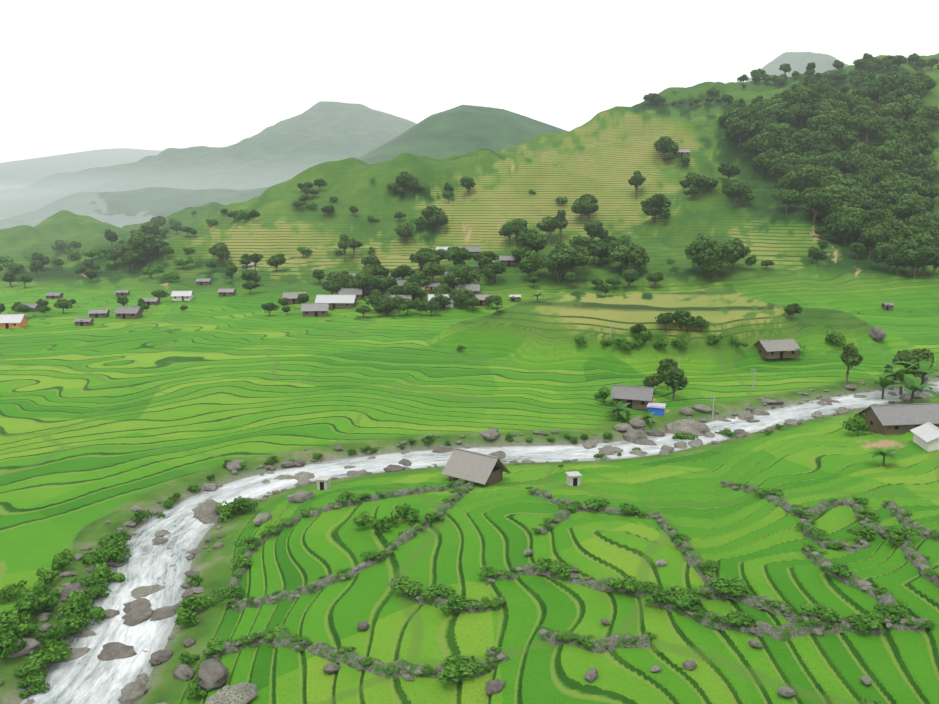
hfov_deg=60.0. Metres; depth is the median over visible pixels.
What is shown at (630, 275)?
round tree
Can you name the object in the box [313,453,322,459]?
bank bush
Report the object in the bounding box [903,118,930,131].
wide forest tree
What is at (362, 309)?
wide tree
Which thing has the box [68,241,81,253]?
round tree
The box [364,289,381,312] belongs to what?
wide tree
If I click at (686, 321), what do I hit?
round tree
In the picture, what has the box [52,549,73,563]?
bank bush
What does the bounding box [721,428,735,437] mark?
bank bush
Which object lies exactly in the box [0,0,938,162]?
sky
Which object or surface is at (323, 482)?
pump house
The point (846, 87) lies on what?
round tree
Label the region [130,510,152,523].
bank bush
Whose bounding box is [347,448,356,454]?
bank bush
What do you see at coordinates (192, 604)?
bank bush
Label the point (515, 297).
house
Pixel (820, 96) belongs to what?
tall forest tree
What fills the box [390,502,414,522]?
bank bush
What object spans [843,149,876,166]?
wide forest tree
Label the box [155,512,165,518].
bank bush
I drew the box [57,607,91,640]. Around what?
bank bush
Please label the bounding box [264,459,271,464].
bank bush
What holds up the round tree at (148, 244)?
on the terrain ground at (112, 418)
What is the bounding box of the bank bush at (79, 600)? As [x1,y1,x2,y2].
[55,590,106,625]
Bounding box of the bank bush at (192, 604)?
[174,594,214,615]
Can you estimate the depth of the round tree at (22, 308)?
303.46 m
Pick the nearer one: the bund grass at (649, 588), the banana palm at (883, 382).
the bund grass at (649, 588)
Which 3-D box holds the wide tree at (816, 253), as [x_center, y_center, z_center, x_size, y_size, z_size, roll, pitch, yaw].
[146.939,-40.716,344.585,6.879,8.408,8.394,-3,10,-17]
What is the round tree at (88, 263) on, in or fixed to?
on the terrain ground at (112, 418)
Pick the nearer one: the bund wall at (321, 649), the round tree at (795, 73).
the bund wall at (321, 649)
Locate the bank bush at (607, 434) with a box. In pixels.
[603,432,612,438]
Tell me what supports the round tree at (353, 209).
on the terrain ground at (112, 418)
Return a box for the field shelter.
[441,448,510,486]
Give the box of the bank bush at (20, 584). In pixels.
[3,580,26,591]
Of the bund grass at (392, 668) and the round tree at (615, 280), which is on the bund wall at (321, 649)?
the bund grass at (392, 668)
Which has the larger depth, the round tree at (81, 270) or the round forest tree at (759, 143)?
the round forest tree at (759, 143)
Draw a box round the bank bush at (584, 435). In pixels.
[580,433,588,438]
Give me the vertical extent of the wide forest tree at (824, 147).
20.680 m
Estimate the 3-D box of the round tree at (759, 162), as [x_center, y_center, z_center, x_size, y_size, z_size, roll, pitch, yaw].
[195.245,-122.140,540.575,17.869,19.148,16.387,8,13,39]
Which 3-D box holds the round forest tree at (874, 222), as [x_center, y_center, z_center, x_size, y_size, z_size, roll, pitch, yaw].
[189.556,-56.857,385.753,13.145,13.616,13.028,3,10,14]
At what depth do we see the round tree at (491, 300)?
305.81 m
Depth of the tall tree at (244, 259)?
391.65 m
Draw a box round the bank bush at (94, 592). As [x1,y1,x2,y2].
[84,585,110,603]
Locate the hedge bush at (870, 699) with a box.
[864,696,883,703]
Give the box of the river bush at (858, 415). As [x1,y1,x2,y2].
[853,412,866,419]
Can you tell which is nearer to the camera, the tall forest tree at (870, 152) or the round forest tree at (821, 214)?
the round forest tree at (821, 214)
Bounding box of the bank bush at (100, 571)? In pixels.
[90,562,124,584]
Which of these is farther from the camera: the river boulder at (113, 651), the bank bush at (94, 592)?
the bank bush at (94, 592)
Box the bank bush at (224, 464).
[222,459,233,467]
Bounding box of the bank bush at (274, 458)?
[268,454,278,462]
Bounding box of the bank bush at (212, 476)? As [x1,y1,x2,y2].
[206,474,214,479]
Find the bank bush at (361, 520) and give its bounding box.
[352,510,376,525]
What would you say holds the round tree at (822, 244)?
on the terrain ground at (112, 418)
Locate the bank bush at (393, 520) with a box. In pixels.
[388,516,398,524]
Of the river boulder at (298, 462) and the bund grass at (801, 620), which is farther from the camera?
the river boulder at (298, 462)
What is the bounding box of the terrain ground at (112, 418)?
[0,52,938,703]
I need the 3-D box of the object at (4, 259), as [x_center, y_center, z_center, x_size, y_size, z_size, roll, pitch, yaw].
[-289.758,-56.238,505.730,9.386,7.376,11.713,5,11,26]
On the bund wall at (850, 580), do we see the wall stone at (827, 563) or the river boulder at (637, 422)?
the wall stone at (827, 563)
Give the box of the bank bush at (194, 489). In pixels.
[190,485,200,491]
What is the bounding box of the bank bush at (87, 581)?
[71,574,108,590]
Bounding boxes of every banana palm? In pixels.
[863,373,904,398]
[875,361,930,394]
[885,376,938,403]
[892,358,938,391]
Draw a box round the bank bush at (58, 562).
[51,556,69,570]
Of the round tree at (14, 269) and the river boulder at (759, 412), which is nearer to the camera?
the river boulder at (759, 412)
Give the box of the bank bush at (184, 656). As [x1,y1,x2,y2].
[178,651,199,664]
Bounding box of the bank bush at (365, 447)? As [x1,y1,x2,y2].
[360,445,370,450]
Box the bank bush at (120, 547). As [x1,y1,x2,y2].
[96,538,130,554]
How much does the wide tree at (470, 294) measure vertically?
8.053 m
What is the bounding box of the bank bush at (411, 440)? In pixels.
[408,437,415,443]
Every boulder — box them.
[0,637,40,657]
[25,699,34,703]
[37,613,50,617]
[37,617,47,621]
[39,623,51,632]
[53,647,90,662]
[59,571,76,575]
[59,582,86,597]
[59,596,67,602]
[73,629,96,637]
[74,554,82,559]
[80,547,91,549]
[87,566,96,572]
[97,642,136,660]
[105,557,123,566]
[105,609,119,618]
[118,681,146,703]
[121,606,153,625]
[123,521,132,525]
[123,598,150,613]
[131,506,140,511]
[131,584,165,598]
[135,673,148,684]
[149,509,158,514]
[149,649,171,664]
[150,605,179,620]
[152,538,167,545]
[154,529,170,536]
[171,664,194,681]
[180,582,192,588]
[181,589,194,597]
[183,637,196,646]
[184,570,199,576]
[186,554,193,559]
[190,548,199,554]
[191,499,221,518]
[191,586,203,593]
[197,658,227,691]
[199,513,219,523]
[202,483,217,490]
[205,682,258,703]
[213,542,223,548]
[226,460,244,470]
[253,512,270,524]
[272,490,281,494]
[275,475,293,479]
[281,460,294,466]
[286,490,316,502]
[293,458,304,466]
[294,472,314,480]
[294,479,311,486]
[322,663,340,673]
[333,445,341,449]
[346,470,359,475]
[357,621,369,630]
[358,469,367,474]
[383,464,405,471]
[398,459,411,465]
[402,674,414,680]
[432,446,453,452]
[482,428,499,439]
[485,679,504,694]
[486,648,500,655]
[488,450,505,458]
[522,459,533,462]
[524,548,532,555]
[582,439,596,448]
[584,668,597,681]
[598,445,614,454]
[601,618,609,624]
[613,423,632,431]
[613,447,622,452]
[622,429,646,442]
[628,417,645,427]
[629,450,646,455]
[633,438,656,444]
[647,430,664,436]
[650,665,660,671]
[655,559,666,566]
[660,445,673,450]
[664,419,709,435]
[674,442,686,448]
[679,407,693,415]
[682,660,696,669]
[688,439,702,446]
[692,404,711,412]
[702,431,715,437]
[733,429,744,435]
[737,410,754,419]
[746,407,755,410]
[746,419,759,422]
[748,639,762,647]
[751,409,769,415]
[760,399,776,403]
[775,399,783,403]
[778,686,795,697]
[784,419,798,422]
[811,411,823,417]
[811,628,823,636]
[820,398,841,402]
[835,408,848,413]
[844,384,855,389]
[853,394,866,397]
[861,675,871,685]
[868,327,886,339]
[899,394,914,399]
[914,392,928,398]
[915,374,927,379]
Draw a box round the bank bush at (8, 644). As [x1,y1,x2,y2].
[0,631,26,658]
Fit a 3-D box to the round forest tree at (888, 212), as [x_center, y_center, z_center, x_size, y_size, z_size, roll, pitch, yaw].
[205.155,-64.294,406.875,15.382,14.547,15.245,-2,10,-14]
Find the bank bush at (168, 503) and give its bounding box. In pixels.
[162,499,173,507]
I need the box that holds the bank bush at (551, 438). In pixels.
[546,437,555,441]
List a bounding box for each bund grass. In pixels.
[201,637,224,654]
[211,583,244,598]
[222,597,236,603]
[225,638,239,645]
[230,554,252,566]
[231,573,242,577]
[233,535,259,548]
[238,636,249,643]
[245,596,255,603]
[249,632,263,639]
[258,629,272,637]
[259,525,280,536]
[264,624,287,639]
[275,518,294,527]
[287,633,301,641]
[297,636,311,644]
[298,641,313,650]
[300,510,309,514]
[306,585,317,589]
[329,650,338,657]
[334,491,359,502]
[334,570,344,576]
[338,567,349,572]
[339,646,355,652]
[354,493,371,498]
[358,656,380,666]
[360,550,386,559]
[380,549,392,554]
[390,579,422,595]
[390,661,404,671]
[393,575,409,582]
[419,668,429,674]
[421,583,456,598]
[421,663,432,672]
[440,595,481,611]
[443,655,476,671]
[449,487,463,493]
[477,565,501,576]
[477,664,490,671]
[480,597,492,604]
[485,652,494,661]
[486,570,498,576]
[488,660,497,666]
[490,600,500,606]
[490,646,502,652]
[494,596,504,604]
[502,570,512,576]
[536,556,563,569]
[539,521,548,526]
[542,517,555,521]
[549,563,573,576]
[554,630,576,640]
[556,503,573,509]
[578,635,593,644]
[581,637,595,647]
[584,498,610,508]
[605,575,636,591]
[619,503,640,513]
[624,634,637,642]
[632,580,656,592]
[643,631,656,638]
[645,589,673,602]
[665,585,699,602]
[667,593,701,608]
[670,533,691,540]
[674,539,684,545]
[682,547,694,551]
[688,604,705,610]
[689,587,700,593]
[692,610,707,618]
[697,559,717,571]
[699,584,711,590]
[700,590,712,595]
[704,571,712,576]
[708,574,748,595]
[711,615,727,624]
[726,613,750,625]
[727,611,756,624]
[741,589,753,597]
[752,487,771,495]
[765,598,779,606]
[766,488,783,495]
[781,607,794,613]
[792,509,804,514]
[795,616,810,625]
[796,522,809,528]
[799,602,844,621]
[801,542,817,550]
[803,527,826,534]
[807,617,821,624]
[810,533,825,538]
[815,551,828,554]
[818,536,831,540]
[822,562,851,576]
[824,542,840,548]
[837,542,846,546]
[845,613,870,632]
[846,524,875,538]
[852,496,868,504]
[853,507,880,518]
[853,535,867,541]
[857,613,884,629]
[865,520,879,524]
[873,585,891,592]
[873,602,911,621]
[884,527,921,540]
[899,511,913,515]
[904,619,921,627]
[909,554,926,558]
[920,620,935,628]
[923,569,936,576]
[928,529,938,537]
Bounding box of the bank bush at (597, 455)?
[593,453,604,458]
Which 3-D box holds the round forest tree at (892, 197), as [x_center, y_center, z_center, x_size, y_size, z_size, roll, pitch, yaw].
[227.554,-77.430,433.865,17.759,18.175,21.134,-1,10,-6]
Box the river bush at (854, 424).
[842,417,870,434]
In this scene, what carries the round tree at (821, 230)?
on the terrain ground at (112, 418)
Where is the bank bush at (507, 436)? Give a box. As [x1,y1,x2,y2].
[505,433,512,439]
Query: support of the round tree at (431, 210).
on the terrain ground at (112, 418)
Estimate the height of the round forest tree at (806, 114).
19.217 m
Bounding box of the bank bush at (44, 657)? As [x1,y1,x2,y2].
[24,645,69,669]
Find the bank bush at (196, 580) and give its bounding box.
[185,573,202,586]
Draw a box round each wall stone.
[359,562,367,567]
[414,669,422,674]
[497,653,505,659]
[539,628,547,634]
[749,626,755,633]
[821,562,831,566]
[859,579,871,584]
[884,618,892,622]
[886,623,892,627]
[899,618,908,624]
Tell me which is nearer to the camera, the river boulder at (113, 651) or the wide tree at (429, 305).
the river boulder at (113, 651)
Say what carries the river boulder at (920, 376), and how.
on the terrain ground at (112, 418)
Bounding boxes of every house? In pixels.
[0,314,29,328]
[20,303,38,311]
[45,292,63,298]
[73,318,93,325]
[88,309,110,317]
[114,306,143,318]
[115,290,130,295]
[142,298,159,304]
[171,291,194,300]
[195,278,212,284]
[217,288,235,295]
[241,263,254,267]
[282,292,306,303]
[301,303,328,316]
[315,295,357,308]
[315,475,331,489]
[339,288,361,299]
[362,280,406,292]
[389,295,411,298]
[405,287,424,298]
[419,262,436,270]
[424,283,439,290]
[428,294,454,306]
[455,284,479,293]
[459,246,480,255]
[473,294,493,304]
[499,255,517,264]
[509,294,520,300]
[565,471,581,485]
[610,385,655,409]
[675,149,689,155]
[754,338,800,358]
[856,403,938,435]
[881,303,893,309]
[910,422,938,451]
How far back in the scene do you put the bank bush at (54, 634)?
87.55 m
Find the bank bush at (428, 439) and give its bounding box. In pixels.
[421,435,435,442]
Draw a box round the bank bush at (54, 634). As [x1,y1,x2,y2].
[36,622,67,647]
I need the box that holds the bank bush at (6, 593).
[0,587,20,601]
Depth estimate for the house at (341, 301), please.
320.68 m
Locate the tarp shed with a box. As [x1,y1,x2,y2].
[647,402,665,415]
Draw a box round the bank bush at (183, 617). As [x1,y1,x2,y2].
[174,609,196,625]
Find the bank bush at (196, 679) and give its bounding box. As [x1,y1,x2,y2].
[191,668,200,688]
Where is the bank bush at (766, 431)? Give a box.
[764,429,772,433]
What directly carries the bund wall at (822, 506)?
on the terrain ground at (112, 418)
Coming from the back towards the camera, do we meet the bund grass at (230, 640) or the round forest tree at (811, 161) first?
the round forest tree at (811, 161)
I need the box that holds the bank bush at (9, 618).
[0,609,37,641]
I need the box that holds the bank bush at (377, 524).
[371,516,391,531]
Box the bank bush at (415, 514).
[406,509,419,517]
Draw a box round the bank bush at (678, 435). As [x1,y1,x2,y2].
[672,432,683,438]
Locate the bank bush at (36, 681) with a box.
[18,674,49,697]
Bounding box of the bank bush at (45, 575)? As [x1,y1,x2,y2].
[36,567,59,584]
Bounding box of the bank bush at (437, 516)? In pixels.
[424,512,444,522]
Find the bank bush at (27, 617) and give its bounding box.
[13,614,37,633]
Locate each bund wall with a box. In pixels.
[206,630,509,681]
[226,479,467,608]
[231,481,476,611]
[388,578,502,612]
[484,564,928,634]
[527,490,655,518]
[539,506,580,534]
[539,632,650,653]
[652,595,816,641]
[656,517,719,587]
[722,481,802,516]
[799,498,873,552]
[800,547,898,608]
[867,522,938,587]
[881,501,938,540]
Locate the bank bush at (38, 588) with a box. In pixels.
[31,581,59,596]
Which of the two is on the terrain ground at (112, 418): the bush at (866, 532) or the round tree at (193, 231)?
the round tree at (193, 231)
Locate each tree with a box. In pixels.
[0,303,4,313]
[4,272,14,286]
[10,265,20,275]
[12,304,31,312]
[15,274,32,287]
[28,260,43,277]
[31,253,43,262]
[37,300,47,307]
[39,305,50,315]
[40,256,49,270]
[52,258,63,269]
[54,299,72,313]
[67,299,76,303]
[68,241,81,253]
[75,267,87,273]
[82,259,92,269]
[83,270,96,282]
[93,265,100,270]
[104,229,117,247]
[105,253,117,260]
[110,243,139,266]
[117,295,128,305]
[118,240,128,245]
[121,251,145,271]
[128,231,153,260]
[135,235,166,259]
[140,222,159,235]
[141,304,149,309]
[148,216,165,227]
[150,241,169,256]
[151,290,168,302]
[159,228,168,238]
[159,245,174,254]
[169,225,181,234]
[179,305,187,309]
[181,226,190,236]
[189,227,197,237]
[206,260,217,272]
[212,243,229,266]
[220,208,227,215]
[224,260,234,265]
[225,264,237,282]
[227,211,238,222]
[238,253,251,269]
[240,269,257,281]
[242,281,258,293]
[247,209,260,222]
[249,253,263,271]
[252,275,260,282]
[261,302,278,315]
[266,253,285,271]
[277,297,288,306]
[282,306,289,315]
[292,200,302,210]
[296,293,308,303]
[297,183,302,191]
[299,194,313,203]
[301,187,310,193]
[302,182,313,187]
[312,269,325,282]
[314,178,327,191]
[321,205,334,217]
[321,278,342,294]
[326,272,339,280]
[336,271,354,281]
[337,234,352,261]
[344,277,359,288]
[349,205,357,216]
[349,238,362,258]
[353,269,373,278]
[355,305,371,317]
[356,272,373,295]
[361,254,381,264]
[362,264,389,275]
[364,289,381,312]
[367,276,397,294]
[372,275,396,293]
[374,299,394,316]
[375,292,394,305]
[385,285,402,294]
[387,182,398,195]
[389,295,409,315]
[390,264,415,279]
[394,211,406,222]
[394,222,413,243]
[396,171,418,190]
[397,188,404,195]
[398,230,412,242]
[399,282,427,299]
[404,298,415,314]
[406,180,419,193]
[408,272,432,286]
[409,248,432,262]
[411,248,440,263]
[413,298,427,315]
[414,216,424,231]
[418,186,426,193]
[421,205,445,227]
[421,262,444,282]
[423,300,440,315]
[424,220,435,232]
[428,212,448,233]
[429,288,442,293]
[430,292,448,307]
[432,249,446,262]
[433,283,453,293]
[442,191,453,202]
[443,265,481,286]
[444,183,453,190]
[445,246,472,261]
[447,280,467,288]
[449,289,458,306]
[451,263,469,270]
[453,259,465,264]
[453,287,475,305]
[454,291,467,308]
[460,177,475,194]
[464,298,479,311]
[473,253,485,261]
[477,255,491,279]
[482,261,505,282]
[482,267,495,284]
[483,251,498,259]
[488,295,496,302]
[490,300,502,311]
[492,295,501,300]
[498,222,517,247]
[509,218,527,246]
[511,248,532,257]
[514,254,522,262]
[515,231,527,248]
[516,229,547,250]
[517,250,546,275]
[527,275,539,287]
[536,216,561,244]
[545,254,566,281]
[547,242,567,272]
[549,246,573,279]
[552,244,590,271]
[554,209,568,244]
[564,271,576,288]
[569,235,592,255]
[571,198,593,224]
[580,194,597,215]
[583,220,602,239]
[584,202,598,220]
[588,240,608,265]
[591,279,603,289]
[597,229,608,239]
[598,239,614,263]
[598,253,609,263]
[600,284,610,296]
[603,235,615,242]
[605,276,620,285]
[607,243,645,269]
[608,235,633,252]
[611,244,639,271]
[622,269,637,290]
[626,248,649,271]
[628,174,645,199]
[629,323,646,332]
[631,171,640,195]
[640,193,671,220]
[642,205,660,222]
[643,94,654,104]
[643,373,662,387]
[646,272,663,288]
[653,136,678,161]
[654,95,665,106]
[655,312,674,331]
[656,357,677,389]
[659,206,670,225]
[660,366,688,398]
[662,152,674,165]
[674,310,690,329]
[677,315,695,332]
[679,153,689,165]
[680,180,689,191]
[683,184,699,200]
[684,172,713,194]
[684,233,739,274]
[692,97,702,106]
[692,247,726,278]
[693,316,708,333]
[700,260,730,280]
[705,97,713,104]
[706,87,719,95]
[708,178,718,194]
[715,97,722,105]
[716,109,737,124]
[718,162,740,180]
[721,94,731,105]
[722,179,751,204]
[722,182,751,206]
[723,116,757,147]
[724,105,734,111]
[728,237,750,270]
[731,104,760,123]
[733,107,745,111]
[735,101,746,107]
[735,118,764,138]
[737,74,748,81]
[739,192,755,205]
[741,138,758,156]
[745,255,756,270]
[748,135,771,154]
[749,109,762,119]
[750,70,760,82]
[750,153,772,179]
[752,75,760,85]
[752,99,782,111]
[756,95,762,105]
[756,131,777,140]
[759,103,786,121]
[759,122,775,131]
[760,260,774,269]
[762,74,769,84]
[764,98,791,122]
[764,149,782,158]
[766,152,798,169]
[767,147,777,174]
[768,160,792,176]
[769,133,790,149]
[770,188,804,213]
[771,75,777,85]
[772,122,790,135]
[774,183,784,189]
[776,76,785,88]
[778,141,808,153]
[778,172,799,203]
[779,63,791,73]
[779,88,792,99]
[781,108,795,123]
[783,307,794,319]
[785,87,809,103]
[786,303,802,318]
[788,102,805,127]
[788,123,795,135]
[789,164,806,173]
[789,166,820,186]
[791,71,799,76]
[791,128,810,144]
[792,90,811,103]
[792,152,808,164]
[793,132,815,149]
[793,158,804,167]
[793,181,816,202]
[794,104,813,127]
[800,87,816,97]
[800,129,832,143]
[801,186,819,200]
[801,190,832,223]
[803,79,812,86]
[803,178,819,187]
[803,190,860,216]
[804,69,814,77]
[804,103,813,110]
[806,62,815,75]
[806,116,815,125]
[806,155,818,166]
[807,107,854,130]
[807,246,826,263]
[810,141,840,154]
[811,98,820,105]
[812,77,831,97]
[812,110,831,117]
[812,153,842,170]
[813,72,821,80]
[813,101,829,110]
[813,164,845,177]
[814,117,829,131]
[814,226,827,238]
[815,101,833,110]
[817,94,823,99]
[817,211,827,223]
[817,240,827,249]
[818,173,851,184]
[819,178,837,189]
[819,184,849,200]
[820,199,842,213]
[821,211,848,241]
[825,125,856,144]
[826,118,841,130]
[826,151,853,173]
[826,203,848,215]
[826,215,857,245]
[827,98,847,109]
[828,72,837,80]
[832,60,844,69]
[832,177,860,190]
[833,218,861,245]
[835,73,847,84]
[839,85,849,92]
[839,141,859,150]
[839,343,862,384]
[841,216,863,245]
[842,202,853,207]
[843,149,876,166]
[843,207,866,222]
[844,142,869,155]
[844,154,879,173]
[845,123,854,129]
[845,173,859,179]
[846,95,877,108]
[846,207,872,237]
[847,98,870,114]
[847,129,859,140]
[849,185,868,201]
[849,242,865,258]
[850,115,864,130]
[850,192,868,208]
[851,87,868,97]
[852,79,860,88]
[852,104,875,116]
[852,113,891,142]
[853,58,865,69]
[855,175,872,190]
[856,164,876,174]
[857,220,902,242]
[858,223,880,234]
[859,182,870,192]
[861,120,874,144]
[861,218,881,229]
[861,228,884,258]
[862,80,875,97]
[863,53,872,59]
[863,72,876,82]
[863,197,888,210]
[864,57,877,62]
[864,146,882,158]
[866,172,879,183]
[866,208,883,219]
[867,80,885,100]
[867,180,906,199]
[868,145,894,159]
[869,186,884,199]
[869,224,893,240]
[869,235,909,270]
[871,164,885,181]
[871,226,887,256]
[873,109,881,116]
[873,115,906,133]
[874,158,892,172]
[876,119,886,145]
[877,124,896,138]
[877,209,892,215]
[878,91,899,106]
[878,158,907,170]
[879,75,898,86]
[879,212,889,221]
[880,101,901,117]
[881,76,903,94]
[881,129,898,141]
[881,170,917,184]
[881,189,916,203]
[882,55,893,60]
[882,113,898,118]
[882,174,899,179]
[882,216,905,228]
[883,60,893,72]
[883,139,914,154]
[883,168,897,179]
[886,148,918,162]
[886,203,898,209]
[886,250,911,275]
[887,179,919,195]
[891,75,914,85]
[892,55,907,65]
[892,134,911,144]
[892,136,912,144]
[892,196,925,221]
[892,348,933,376]
[893,88,905,97]
[895,101,916,118]
[896,229,908,239]
[896,239,938,274]
[897,95,920,116]
[897,144,919,155]
[897,245,930,274]
[898,88,909,95]
[898,127,912,135]
[898,220,929,239]
[899,165,921,175]
[902,79,926,97]
[903,114,923,120]
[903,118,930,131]
[904,153,937,168]
[904,215,937,229]
[904,224,938,237]
[906,180,932,196]
[906,232,934,246]
[907,53,919,66]
[908,193,934,208]
[908,212,937,228]
[909,109,927,117]
[909,255,923,278]
[910,87,922,95]
[911,127,925,141]
[911,166,936,181]
[913,71,924,75]
[913,107,927,116]
[914,58,928,70]
[915,141,932,154]
[915,166,938,178]
[916,176,932,185]
[920,105,938,129]
[921,77,936,96]
[921,186,938,198]
[921,260,935,275]
[922,202,931,210]
[924,117,934,127]
[926,137,938,156]
[927,57,938,70]
[927,108,938,118]
[931,214,938,221]
[933,183,938,190]
[933,249,938,274]
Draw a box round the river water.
[21,381,938,703]
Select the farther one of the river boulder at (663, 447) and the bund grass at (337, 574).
the river boulder at (663, 447)
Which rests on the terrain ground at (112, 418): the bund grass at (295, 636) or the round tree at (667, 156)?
the round tree at (667, 156)
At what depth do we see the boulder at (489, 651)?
75.63 m
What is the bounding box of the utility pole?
[710,395,716,420]
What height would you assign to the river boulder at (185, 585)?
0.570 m
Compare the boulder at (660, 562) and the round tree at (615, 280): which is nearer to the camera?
the boulder at (660, 562)
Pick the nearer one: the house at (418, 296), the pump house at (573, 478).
the pump house at (573, 478)
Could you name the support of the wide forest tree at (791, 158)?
on the terrain ground at (112, 418)
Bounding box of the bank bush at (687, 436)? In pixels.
[680,432,697,439]
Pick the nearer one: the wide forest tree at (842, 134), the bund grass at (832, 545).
the bund grass at (832, 545)
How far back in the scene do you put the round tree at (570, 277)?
324.21 m
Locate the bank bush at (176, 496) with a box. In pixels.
[168,492,180,501]
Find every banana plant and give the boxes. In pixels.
[489,303,503,315]
[530,291,543,302]
[600,402,632,419]
[641,411,655,424]
[869,448,905,465]
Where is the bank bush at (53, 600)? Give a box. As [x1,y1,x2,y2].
[36,595,58,610]
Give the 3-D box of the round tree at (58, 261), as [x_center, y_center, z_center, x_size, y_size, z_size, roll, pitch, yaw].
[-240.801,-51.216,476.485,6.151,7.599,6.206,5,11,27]
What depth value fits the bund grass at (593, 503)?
109.20 m
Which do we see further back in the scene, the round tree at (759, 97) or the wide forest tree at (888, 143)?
the round tree at (759, 97)
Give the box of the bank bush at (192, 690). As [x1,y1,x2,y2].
[185,683,206,699]
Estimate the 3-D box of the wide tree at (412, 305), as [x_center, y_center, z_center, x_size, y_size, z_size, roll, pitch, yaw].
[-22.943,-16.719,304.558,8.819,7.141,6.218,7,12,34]
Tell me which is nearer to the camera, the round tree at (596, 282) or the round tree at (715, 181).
the round tree at (596, 282)
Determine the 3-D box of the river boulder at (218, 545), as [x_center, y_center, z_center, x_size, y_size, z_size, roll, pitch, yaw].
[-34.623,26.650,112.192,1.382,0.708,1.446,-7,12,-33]
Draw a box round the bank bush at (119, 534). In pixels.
[98,530,131,546]
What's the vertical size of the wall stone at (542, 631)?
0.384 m
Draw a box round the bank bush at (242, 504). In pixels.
[228,496,258,513]
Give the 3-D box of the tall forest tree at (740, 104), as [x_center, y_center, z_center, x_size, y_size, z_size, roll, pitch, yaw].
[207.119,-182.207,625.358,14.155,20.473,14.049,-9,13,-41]
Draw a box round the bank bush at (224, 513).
[215,501,240,521]
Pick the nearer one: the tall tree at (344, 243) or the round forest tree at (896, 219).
the round forest tree at (896, 219)
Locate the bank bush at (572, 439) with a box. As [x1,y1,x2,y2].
[569,436,578,442]
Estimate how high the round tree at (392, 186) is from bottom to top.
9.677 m
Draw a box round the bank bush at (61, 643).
[44,639,72,657]
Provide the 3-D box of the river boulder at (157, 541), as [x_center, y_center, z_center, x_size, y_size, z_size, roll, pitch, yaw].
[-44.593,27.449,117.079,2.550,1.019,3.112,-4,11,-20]
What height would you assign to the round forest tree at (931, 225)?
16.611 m
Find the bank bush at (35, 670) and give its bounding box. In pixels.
[14,663,47,687]
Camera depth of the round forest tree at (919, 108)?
595.97 m
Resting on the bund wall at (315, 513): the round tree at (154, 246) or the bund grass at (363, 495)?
the bund grass at (363, 495)
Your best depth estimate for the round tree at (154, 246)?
460.59 m
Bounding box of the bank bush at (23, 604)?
[11,589,49,616]
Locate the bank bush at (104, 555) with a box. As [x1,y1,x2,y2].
[81,545,131,566]
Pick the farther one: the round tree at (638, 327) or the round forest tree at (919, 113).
the round forest tree at (919, 113)

